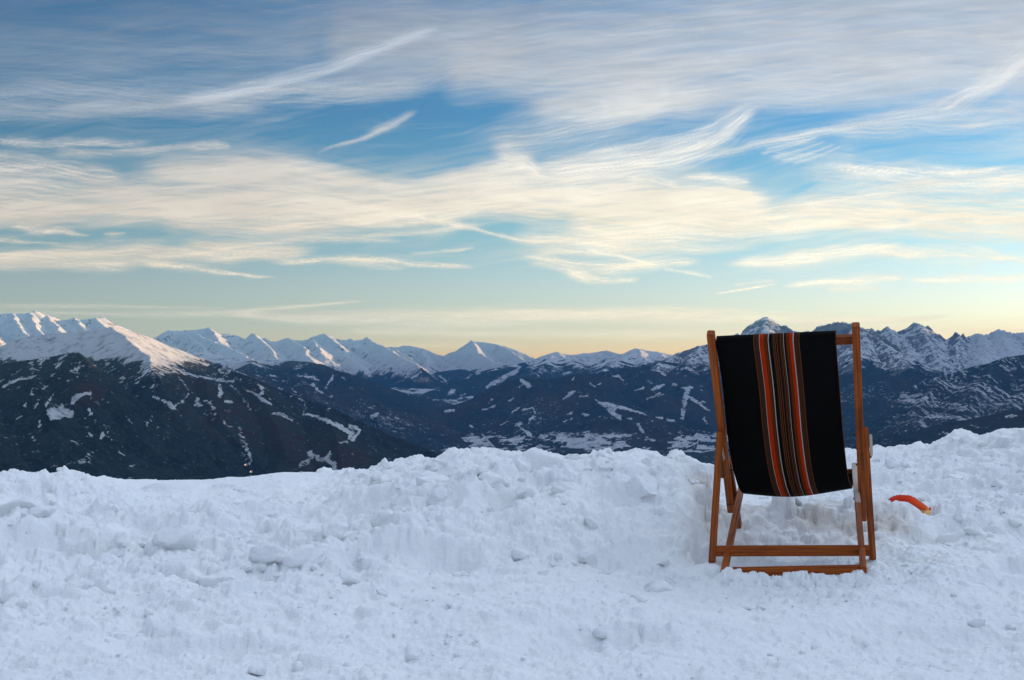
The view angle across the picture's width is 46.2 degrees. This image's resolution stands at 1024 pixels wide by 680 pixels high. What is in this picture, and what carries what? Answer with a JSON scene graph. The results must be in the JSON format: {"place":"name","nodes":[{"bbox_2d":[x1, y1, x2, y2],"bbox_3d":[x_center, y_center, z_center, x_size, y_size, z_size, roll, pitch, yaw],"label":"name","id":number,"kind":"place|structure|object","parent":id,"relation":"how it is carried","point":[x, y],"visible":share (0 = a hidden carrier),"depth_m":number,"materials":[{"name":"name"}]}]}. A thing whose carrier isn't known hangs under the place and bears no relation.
{"place":"outdoors","nodes":[
{"label":"outdoors","id":0,"kind":"place"},
{"bbox_2d":[0,310,147,346],"bbox_3d":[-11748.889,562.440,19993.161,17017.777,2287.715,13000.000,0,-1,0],"label":"mountain range","id":1,"kind":"structure","parent":0,"point":[14,327],"depth_m":21193.17,"materials":[{"name":"white snow"}]},
{"bbox_2d":[0,353,241,479],"bbox_3d":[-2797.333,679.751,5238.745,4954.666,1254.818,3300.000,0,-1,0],"label":"forested mountain","id":2,"kind":"structure","parent":0,"point":[78,412],"depth_m":5200.33,"materials":[{"name":"conifer forest"},{"name":"snow"},{"name":"rock"}]},
{"bbox_2d":[0,327,439,476],"bbox_3d":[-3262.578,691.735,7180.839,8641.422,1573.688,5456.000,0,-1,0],"label":"forested mountain","id":3,"kind":"structure","parent":0,"point":[235,420],"depth_m":6423.22,"materials":[{"name":"conifer forest"},{"name":"snow"},{"name":"rock"}]},
{"bbox_2d":[153,327,457,388],"bbox_3d":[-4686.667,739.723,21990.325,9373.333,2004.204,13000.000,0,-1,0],"label":"mountain range","id":4,"kind":"structure","parent":0,"point":[367,358],"depth_m":22373.86,"materials":[{"name":"white snow"}]},
{"bbox_2d":[189,352,468,451],"bbox_3d":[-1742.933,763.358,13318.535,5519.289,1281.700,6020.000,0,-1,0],"label":"forested ridge","id":5,"kind":"structure","parent":0,"point":[416,420],"depth_m":12638.98,"materials":[{"name":"conifer forest"},{"name":"snow"}]},
{"bbox_2d":[374,368,531,399],"bbox_3d":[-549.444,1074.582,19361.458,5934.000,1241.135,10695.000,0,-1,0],"label":"forested ridge","id":6,"kind":"structure","parent":0,"point":[471,385],"depth_m":18943.82,"materials":[{"name":"conifer forest"},{"name":"snow"}]},
{"bbox_2d":[444,340,534,372],"bbox_3d":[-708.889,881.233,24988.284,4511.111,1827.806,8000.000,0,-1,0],"label":"distant peak","id":7,"kind":"structure","parent":0,"point":[474,356],"depth_m":25819.11,"materials":[{"name":"white snow"}]},
{"bbox_2d":[0,428,1023,679],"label":"snow ground","id":8,"kind":"structure","parent":0,"point":[698,626],"depth_m":4.46,"materials":[{"name":"white snow"}]},
{"bbox_2d":[707,322,875,575],"bbox_3d":[1.163,0.432,4.996,0.644,0.984,0.996,0,-1,13],"label":"deck chair","id":9,"kind":"object","parent":8,"relation":"on","point":[783,411],"visible":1,"depth_m":4.88,"materials":[{"name":"black fabric"}]},
{"bbox_2d":[888,495,930,514],"bbox_3d":[2.002,0.824,6.007,0.205,0.116,0.241,0,-1,0],"label":"plastic scrap","id":10,"kind":"object","parent":8,"relation":"on","point":[919,505],"visible":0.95,"depth_m":5.93,"materials":[{"name":"plastic"}]},
{"bbox_2d":[0,0,1023,337],"bbox_3d":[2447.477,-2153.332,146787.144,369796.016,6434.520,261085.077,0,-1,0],"label":"cloud","id":11,"kind":"structure","parent":0,"point":[594,70],"depth_m":44426.90,"materials":[{"name":"white"}]},
{"bbox_2d":[0,0,1023,358],"label":"sky","id":12,"kind":"structure","parent":0,"point":[449,127],"materials":[{"name":"blue"}]},
{"bbox_2d":[429,348,672,395],"bbox_3d":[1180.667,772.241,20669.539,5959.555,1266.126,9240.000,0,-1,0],"label":"snowy ridge","id":13,"kind":"structure","parent":0,"point":[553,365],"depth_m":20467.78,"materials":[{"name":"white snow"}]},
{"bbox_2d":[392,387,730,464],"bbox_3d":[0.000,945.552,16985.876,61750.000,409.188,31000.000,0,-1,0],"label":"valley floor","id":14,"kind":"structure","parent":0,"point":[706,456],"depth_m":10989.66,"materials":[{"name":"white snow"}]},
{"bbox_2d":[439,367,916,452],"bbox_3d":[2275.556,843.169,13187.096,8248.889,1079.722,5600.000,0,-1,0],"label":"forested hill","id":15,"kind":"structure","parent":0,"point":[624,409],"depth_m":12472.19,"materials":[{"name":"conifer forest"},{"name":"snow"}]},
{"bbox_2d":[635,317,944,395],"bbox_3d":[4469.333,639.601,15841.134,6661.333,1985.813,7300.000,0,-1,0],"label":"rocky peak","id":16,"kind":"structure","parent":0,"point":[882,355],"depth_m":15647.17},
{"bbox_2d":[674,332,1023,354],"bbox_3d":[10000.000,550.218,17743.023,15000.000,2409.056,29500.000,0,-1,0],"label":"mountain range","id":17,"kind":"structure","parent":0,"point":[1022,333],"depth_m":25360.16,"materials":[{"name":"grey stone"}]},
{"bbox_2d":[842,355,1023,444],"bbox_3d":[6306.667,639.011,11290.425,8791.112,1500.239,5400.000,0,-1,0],"label":"forested hill","id":18,"kind":"structure","parent":0,"point":[995,386],"depth_m":10904.19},
{"bbox_2d":[845,409,1023,449],"bbox_3d":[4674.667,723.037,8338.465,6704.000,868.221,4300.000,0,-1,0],"label":"forested hill","id":19,"kind":"structure","parent":0,"point":[984,424],"depth_m":8497.10,"materials":[{"name":"tree foliage"},{"name":"soil"},{"name":"snow"}]},
{"bbox_2d":[866,322,1023,374],"bbox_3d":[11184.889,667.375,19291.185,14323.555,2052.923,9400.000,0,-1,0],"label":"rocky peak","id":20,"kind":"structure","parent":0,"point":[927,346],"depth_m":19466.14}
]}

